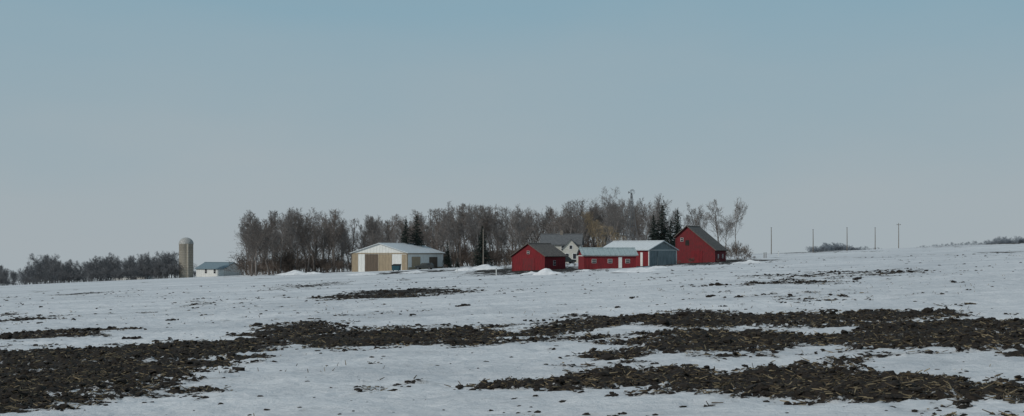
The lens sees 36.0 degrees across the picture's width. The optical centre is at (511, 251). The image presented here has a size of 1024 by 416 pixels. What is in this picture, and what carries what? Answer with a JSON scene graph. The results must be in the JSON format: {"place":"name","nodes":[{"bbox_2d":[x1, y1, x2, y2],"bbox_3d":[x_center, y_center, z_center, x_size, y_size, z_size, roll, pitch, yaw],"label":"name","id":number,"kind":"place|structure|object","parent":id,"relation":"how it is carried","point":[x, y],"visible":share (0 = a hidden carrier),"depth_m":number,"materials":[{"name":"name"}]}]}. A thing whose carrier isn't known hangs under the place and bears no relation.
{"place":"outdoors","nodes":[
{"label":"outdoors","id":0,"kind":"place"},
{"bbox_2d":[0,242,1023,415],"bbox_3d":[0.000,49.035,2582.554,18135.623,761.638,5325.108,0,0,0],"label":"snowy field ground","id":1,"kind":"structure","parent":0,"point":[289,391],"depth_m":66.97,"materials":[{"name":"white snow"}]},
{"bbox_2d":[0,251,244,285],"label":"distant tree line","id":2,"kind":"object","parent":1,"relation":"on","point":[47,269],"visible":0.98,"depth_m":478.84,"materials":[{"name":"brown plant"}]},
{"bbox_2d":[112,275,152,279],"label":"shed","id":3,"kind":"structure","parent":1,"relation":"on","point":[134,278],"depth_m":483.50,"materials":[{"name":"white metal"}]},
{"bbox_2d":[179,237,193,277],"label":"silo","id":4,"kind":"object","parent":1,"relation":"on","point":[186,252],"visible":0.98,"depth_m":468.15,"materials":[{"name":"concrete"}]},
{"bbox_2d":[195,262,243,276],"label":"white barn","id":5,"kind":"structure","parent":1,"relation":"on","point":[207,269],"depth_m":480.89,"materials":[{"name":"metal"}]},
{"bbox_2d":[230,269,235,275],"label":"barn door","id":6,"kind":"structure","parent":5,"relation":"in","point":[232,273],"depth_m":479.77,"materials":[{"name":"white paint"}]},
{"bbox_2d":[230,216,277,275],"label":"bare tree","id":7,"kind":"object","parent":1,"relation":"on","point":[256,238],"visible":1,"depth_m":410.04,"materials":[{"name":"brown plant"}]},
{"bbox_2d":[241,210,267,275],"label":"bare tree","id":8,"kind":"object","parent":1,"relation":"on","point":[256,220],"visible":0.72,"depth_m":420.09,"materials":[{"name":"grey plant"}]},
{"bbox_2d":[250,264,263,274],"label":"bare shrub","id":9,"kind":"object","parent":1,"relation":"on","point":[257,269],"visible":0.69,"depth_m":424.81,"materials":[{"name":"brown plant"}]},
{"bbox_2d":[240,213,277,274],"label":"bare tree","id":10,"kind":"object","parent":1,"relation":"on","point":[264,255],"visible":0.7,"depth_m":419.95,"materials":[{"name":"brown plant"}]},
{"bbox_2d":[258,262,282,274],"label":"bare shrub","id":11,"kind":"object","parent":1,"relation":"on","point":[272,267],"visible":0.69,"depth_m":429.93,"materials":[{"name":"plant"}]},
{"bbox_2d":[263,210,300,272],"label":"bare tree","id":12,"kind":"object","parent":1,"relation":"on","point":[287,227],"visible":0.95,"depth_m":423.85,"materials":[{"name":"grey plant"}]},
{"bbox_2d":[276,270,304,274],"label":"snow pile","id":13,"kind":"object","parent":1,"relation":"on","point":[295,272],"visible":0.68,"depth_m":401.56,"materials":[{"name":"white snow"}]},
{"bbox_2d":[277,207,306,269],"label":"bare tree","id":14,"kind":"object","parent":1,"relation":"on","point":[296,244],"visible":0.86,"depth_m":427.83,"materials":[{"name":"grey plant"}]},
{"bbox_2d":[290,208,323,271],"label":"bare tree","id":15,"kind":"object","parent":1,"relation":"on","point":[303,230],"visible":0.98,"depth_m":427.67,"materials":[{"name":"brown plant"}]},
{"bbox_2d":[301,272,323,274],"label":"snow pile","id":16,"kind":"object","parent":1,"relation":"on","point":[307,273],"visible":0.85,"depth_m":396.90,"materials":[{"name":"white snow"}]},
{"bbox_2d":[325,209,340,271],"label":"bare tree","id":17,"kind":"object","parent":1,"relation":"on","point":[332,237],"visible":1,"depth_m":429.12,"materials":[{"name":"brown plant"}]},
{"bbox_2d":[342,272,378,275],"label":"snow pile","id":18,"kind":"object","parent":1,"relation":"on","point":[366,273],"visible":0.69,"depth_m":328.69,"materials":[{"name":"white snow"}]},
{"bbox_2d":[391,264,400,270],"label":"dumpster","id":19,"kind":"object","parent":1,"relation":"on","point":[396,267],"visible":0.82,"depth_m":387.42,"materials":[{"name":"blue paint"}]},
{"bbox_2d":[350,243,444,271],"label":"machine shed","id":20,"kind":"structure","parent":1,"relation":"on","point":[385,256],"depth_m":409.04,"materials":[{"name":"white metal"}]},
{"bbox_2d":[353,254,357,271],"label":"side door","id":21,"kind":"structure","parent":20,"relation":"in","point":[355,256],"depth_m":410.97,"materials":[{"name":"beige metal"}]},
{"bbox_2d":[365,254,377,271],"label":"sliding door open","id":22,"kind":"structure","parent":20,"relation":"in","point":[371,260],"depth_m":408.97,"materials":[{"name":"brown metal"}]},
{"bbox_2d":[378,254,391,270],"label":"sliding door","id":23,"kind":"structure","parent":20,"relation":"in","point":[384,260],"depth_m":407.27,"materials":[{"name":"beige metal"}]},
{"bbox_2d":[402,254,405,269],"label":"walk door","id":24,"kind":"structure","parent":20,"relation":"in","point":[403,255],"depth_m":404.84,"materials":[{"name":"beige metal"}]},
{"bbox_2d":[412,257,419,269],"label":"side sliding door","id":25,"kind":"structure","parent":20,"relation":"in","point":[415,260],"depth_m":408.37,"materials":[{"name":"beige metal"}]},
{"bbox_2d":[401,219,410,243],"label":"spruce tree","id":26,"kind":"object","parent":1,"relation":"on","point":[404,238],"visible":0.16,"depth_m":420.70,"materials":[{"name":"green plant"}]},
{"bbox_2d":[402,270,426,272],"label":"snow pile","id":27,"kind":"object","parent":1,"relation":"on","point":[416,271],"visible":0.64,"depth_m":324.56,"materials":[{"name":"white snow"}]},
{"bbox_2d":[408,216,424,246],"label":"spruce tree","id":28,"kind":"object","parent":1,"relation":"on","point":[418,239],"visible":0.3,"depth_m":422.57,"materials":[{"name":"green plant"}]},
{"bbox_2d":[415,263,433,269],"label":"parked car","id":29,"kind":"object","parent":1,"relation":"on","point":[426,265],"visible":0.99,"depth_m":384.11,"materials":[{"name":"paint"}]},
{"bbox_2d":[222,198,665,275],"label":"windbreak trees","id":30,"kind":"object","parent":1,"relation":"on","point":[373,236],"visible":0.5,"depth_m":445.06,"materials":[{"name":"brown plant"}]},
{"bbox_2d":[430,201,457,265],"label":"bare tree","id":31,"kind":"object","parent":1,"relation":"on","point":[448,231],"visible":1,"depth_m":423.18,"materials":[{"name":"grey plant"}]},
{"bbox_2d":[442,243,452,267],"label":"spruce tree","id":32,"kind":"object","parent":1,"relation":"on","point":[447,260],"visible":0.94,"depth_m":417.72,"materials":[{"name":"green plant"}]},
{"bbox_2d":[455,267,475,270],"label":"snow pile","id":33,"kind":"object","parent":1,"relation":"on","point":[465,269],"visible":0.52,"depth_m":322.92,"materials":[{"name":"white snow"}]},
{"bbox_2d":[459,204,502,265],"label":"bare tree","id":34,"kind":"object","parent":1,"relation":"on","point":[470,220],"visible":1,"depth_m":425.89,"materials":[{"name":"grey plant"}]},
{"bbox_2d":[470,226,493,265],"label":"spruce tree","id":35,"kind":"object","parent":1,"relation":"on","point":[479,258],"visible":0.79,"depth_m":407.33,"materials":[{"name":"green plant"}]},
{"bbox_2d":[483,229,483,264],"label":"utility pole","id":36,"kind":"object","parent":1,"relation":"on","point":[483,246],"visible":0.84,"depth_m":384.88,"materials":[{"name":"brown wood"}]},
{"bbox_2d":[473,264,502,269],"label":"snow pile","id":37,"kind":"object","parent":1,"relation":"on","point":[485,267],"visible":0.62,"depth_m":331.80,"materials":[{"name":"white snow"}]},
{"bbox_2d":[0,253,1023,415],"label":"soil clods","id":38,"kind":"object","parent":1,"relation":"on","point":[763,388],"visible":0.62,"depth_m":52.79,"materials":[{"name":"brown soil"}]},
{"bbox_2d":[0,252,1023,415],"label":"corn stubble","id":39,"kind":"object","parent":1,"relation":"on","point":[726,382],"visible":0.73,"depth_m":50.30,"materials":[{"name":"brown plant"}]},
{"bbox_2d":[508,203,531,247],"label":"bare tree","id":40,"kind":"object","parent":1,"relation":"on","point":[518,225],"visible":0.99,"depth_m":424.14,"materials":[{"name":"grey plant"}]},
{"bbox_2d":[510,243,567,270],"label":"red shed","id":41,"kind":"structure","parent":1,"relation":"on","point":[533,256],"depth_m":290.49,"materials":[{"name":"red wood"}]},
{"bbox_2d":[523,258,533,270],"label":"barn door","id":42,"kind":"structure","parent":41,"relation":"in","point":[528,263],"depth_m":289.93,"materials":[{"name":"red wood"}]},
{"bbox_2d":[533,268,562,274],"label":"snow pile","id":43,"kind":"object","parent":1,"relation":"on","point":[545,271],"visible":0.66,"depth_m":231.72,"materials":[{"name":"white snow"}]},
{"bbox_2d":[540,231,583,262],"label":"farmhouse","id":44,"kind":"object","parent":1,"relation":"on","point":[568,245],"visible":0.48,"depth_m":387.50,"materials":[{"name":"grey"}]},
{"bbox_2d":[545,199,587,242],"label":"bare tree","id":45,"kind":"object","parent":1,"relation":"on","point":[565,227],"visible":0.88,"depth_m":422.82,"materials":[{"name":"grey plant"}]},
{"bbox_2d":[565,257,575,263],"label":"parked car","id":46,"kind":"object","parent":1,"relation":"on","point":[569,260],"visible":0.52,"depth_m":371.39,"materials":[{"name":"paint"}]},
{"bbox_2d":[562,200,598,246],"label":"bare tree","id":47,"kind":"object","parent":1,"relation":"on","point":[592,211],"visible":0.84,"depth_m":418.84,"materials":[{"name":"grey plant"}]},
{"bbox_2d":[583,210,609,246],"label":"willow tree","id":48,"kind":"object","parent":1,"relation":"on","point":[596,230],"visible":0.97,"depth_m":405.14,"materials":[{"name":"brown plant"}]},
{"bbox_2d":[576,247,638,268],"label":"long red coop","id":49,"kind":"structure","parent":1,"relation":"on","point":[605,257],"depth_m":272.78,"materials":[{"name":"red wood"}]},
{"bbox_2d":[619,257,621,267],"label":"white door","id":50,"kind":"structure","parent":49,"relation":"in","point":[620,258],"depth_m":272.76,"materials":[{"name":"paint"}]},
{"bbox_2d":[589,187,630,240],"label":"bare tree","id":51,"kind":"object","parent":1,"relation":"on","point":[608,206],"visible":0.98,"depth_m":416.74,"materials":[{"name":"grey plant"}]},
{"bbox_2d":[609,226,626,240],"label":"willow tree","id":52,"kind":"object","parent":1,"relation":"on","point":[613,237],"visible":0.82,"depth_m":399.26,"materials":[{"name":"plant"}]},
{"bbox_2d":[625,189,637,240],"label":"windmill","id":53,"kind":"object","parent":1,"relation":"on","point":[630,206],"visible":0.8,"depth_m":414.76,"materials":[{"name":"metal"}]},
{"bbox_2d":[611,267,663,272],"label":"snow pile","id":54,"kind":"object","parent":1,"relation":"on","point":[641,269],"visible":0.79,"depth_m":219.82,"materials":[{"name":"white snow"}]},
{"bbox_2d":[619,198,658,239],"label":"bare tree","id":55,"kind":"object","parent":1,"relation":"on","point":[639,220],"visible":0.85,"depth_m":422.07,"materials":[{"name":"grey plant"}]},
{"bbox_2d":[604,240,678,265],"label":"metal roof barn","id":56,"kind":"structure","parent":1,"relation":"on","point":[655,252],"depth_m":284.11,"materials":[{"name":"white"}]},
{"bbox_2d":[640,252,642,265],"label":"white door","id":57,"kind":"structure","parent":56,"relation":"in","point":[641,253],"depth_m":283.35,"materials":[{"name":"paint"}]},
{"bbox_2d":[657,251,668,264],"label":"metal sliding door","id":58,"kind":"structure","parent":56,"relation":"in","point":[662,256],"depth_m":283.91,"materials":[{"name":"metal"}]},
{"bbox_2d":[647,215,658,239],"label":"spruce tree","id":59,"kind":"object","parent":1,"relation":"on","point":[654,233],"visible":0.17,"depth_m":395.79,"materials":[{"name":"green plant"}]},
{"bbox_2d":[646,195,668,232],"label":"bare tree","id":60,"kind":"object","parent":1,"relation":"on","point":[653,211],"visible":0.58,"depth_m":429.25,"materials":[{"name":"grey plant"}]},
{"bbox_2d":[649,266,668,268],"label":"snow pile","id":61,"kind":"object","parent":1,"relation":"on","point":[658,267],"visible":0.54,"depth_m":244.57,"materials":[{"name":"white snow"}]},
{"bbox_2d":[651,206,669,240],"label":"spruce tree","id":62,"kind":"object","parent":1,"relation":"on","point":[662,230],"visible":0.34,"depth_m":399.68,"materials":[{"name":"green plant"}]},
{"bbox_2d":[654,193,675,234],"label":"bare tree","id":63,"kind":"object","parent":1,"relation":"on","point":[660,208],"visible":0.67,"depth_m":426.03,"materials":[{"name":"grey plant"}]},
{"bbox_2d":[664,220,674,246],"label":"spruce tree","id":64,"kind":"object","parent":1,"relation":"on","point":[669,239],"visible":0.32,"depth_m":393.87,"materials":[{"name":"green plant"}]},
{"bbox_2d":[671,210,681,242],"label":"spruce tree","id":65,"kind":"object","parent":1,"relation":"on","point":[677,227],"visible":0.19,"depth_m":401.55,"materials":[{"name":"green plant"}]},
{"bbox_2d":[668,207,690,233],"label":"bare tree","id":66,"kind":"object","parent":1,"relation":"on","point":[685,220],"visible":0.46,"depth_m":443.30,"materials":[{"name":"grey plant"}]},
{"bbox_2d":[685,202,705,230],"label":"bare tree","id":67,"kind":"object","parent":1,"relation":"on","point":[688,220],"visible":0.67,"depth_m":439.58,"materials":[{"name":"grey plant"}]},
{"bbox_2d":[673,225,727,262],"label":"red barn","id":68,"kind":"structure","parent":1,"relation":"on","point":[699,244],"depth_m":298.42,"materials":[{"name":"red wood"}]},
{"bbox_2d":[691,251,701,262],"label":"barn door","id":69,"kind":"structure","parent":68,"relation":"in","point":[697,255],"depth_m":297.75,"materials":[{"name":"red wood"}]},
{"bbox_2d":[692,206,708,229],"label":"bare tree","id":70,"kind":"object","parent":1,"relation":"on","point":[704,225],"visible":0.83,"depth_m":436.60,"materials":[{"name":"grey plant"}]},
{"bbox_2d":[703,200,733,242],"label":"bare tree","id":71,"kind":"object","parent":1,"relation":"on","point":[716,223],"visible":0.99,"depth_m":427.57,"materials":[{"name":"grey plant"}]},
{"bbox_2d":[714,217,734,255],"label":"bare tree","id":72,"kind":"object","parent":1,"relation":"on","point":[726,227],"visible":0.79,"depth_m":437.38,"materials":[{"name":"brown plant"}]},
{"bbox_2d":[723,243,737,257],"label":"bare shrub","id":73,"kind":"object","parent":1,"relation":"on","point":[730,250],"visible":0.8,"depth_m":329.99,"materials":[{"name":"grey plant"}]},
{"bbox_2d":[726,199,747,241],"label":"bare tree","id":74,"kind":"object","parent":1,"relation":"on","point":[738,210],"visible":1,"depth_m":404.96,"materials":[{"name":"grey plant"}]},
{"bbox_2d":[728,240,750,258],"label":"bare shrub","id":75,"kind":"object","parent":1,"relation":"on","point":[736,246],"visible":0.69,"depth_m":334.37,"materials":[{"name":"grey plant"}]},
{"bbox_2d":[730,246,752,258],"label":"bare shrub","id":76,"kind":"object","parent":1,"relation":"on","point":[744,251],"visible":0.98,"depth_m":324.73,"materials":[{"name":"plant"}]},
{"bbox_2d":[731,260,763,263],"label":"snow pile","id":77,"kind":"object","parent":1,"relation":"on","point":[749,261],"visible":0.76,"depth_m":252.30,"materials":[{"name":"white snow"}]},
{"bbox_2d":[807,236,1023,251],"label":"distant tree line","id":78,"kind":"object","parent":1,"relation":"on","point":[836,247],"visible":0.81,"depth_m":1448.41,"materials":[{"name":"grey plant"}]},
{"bbox_2d":[0,0,1023,285],"label":"sky","id":79,"kind":"structure","parent":0,"point":[128,128],"materials":[{"name":"blue"}]}
]}

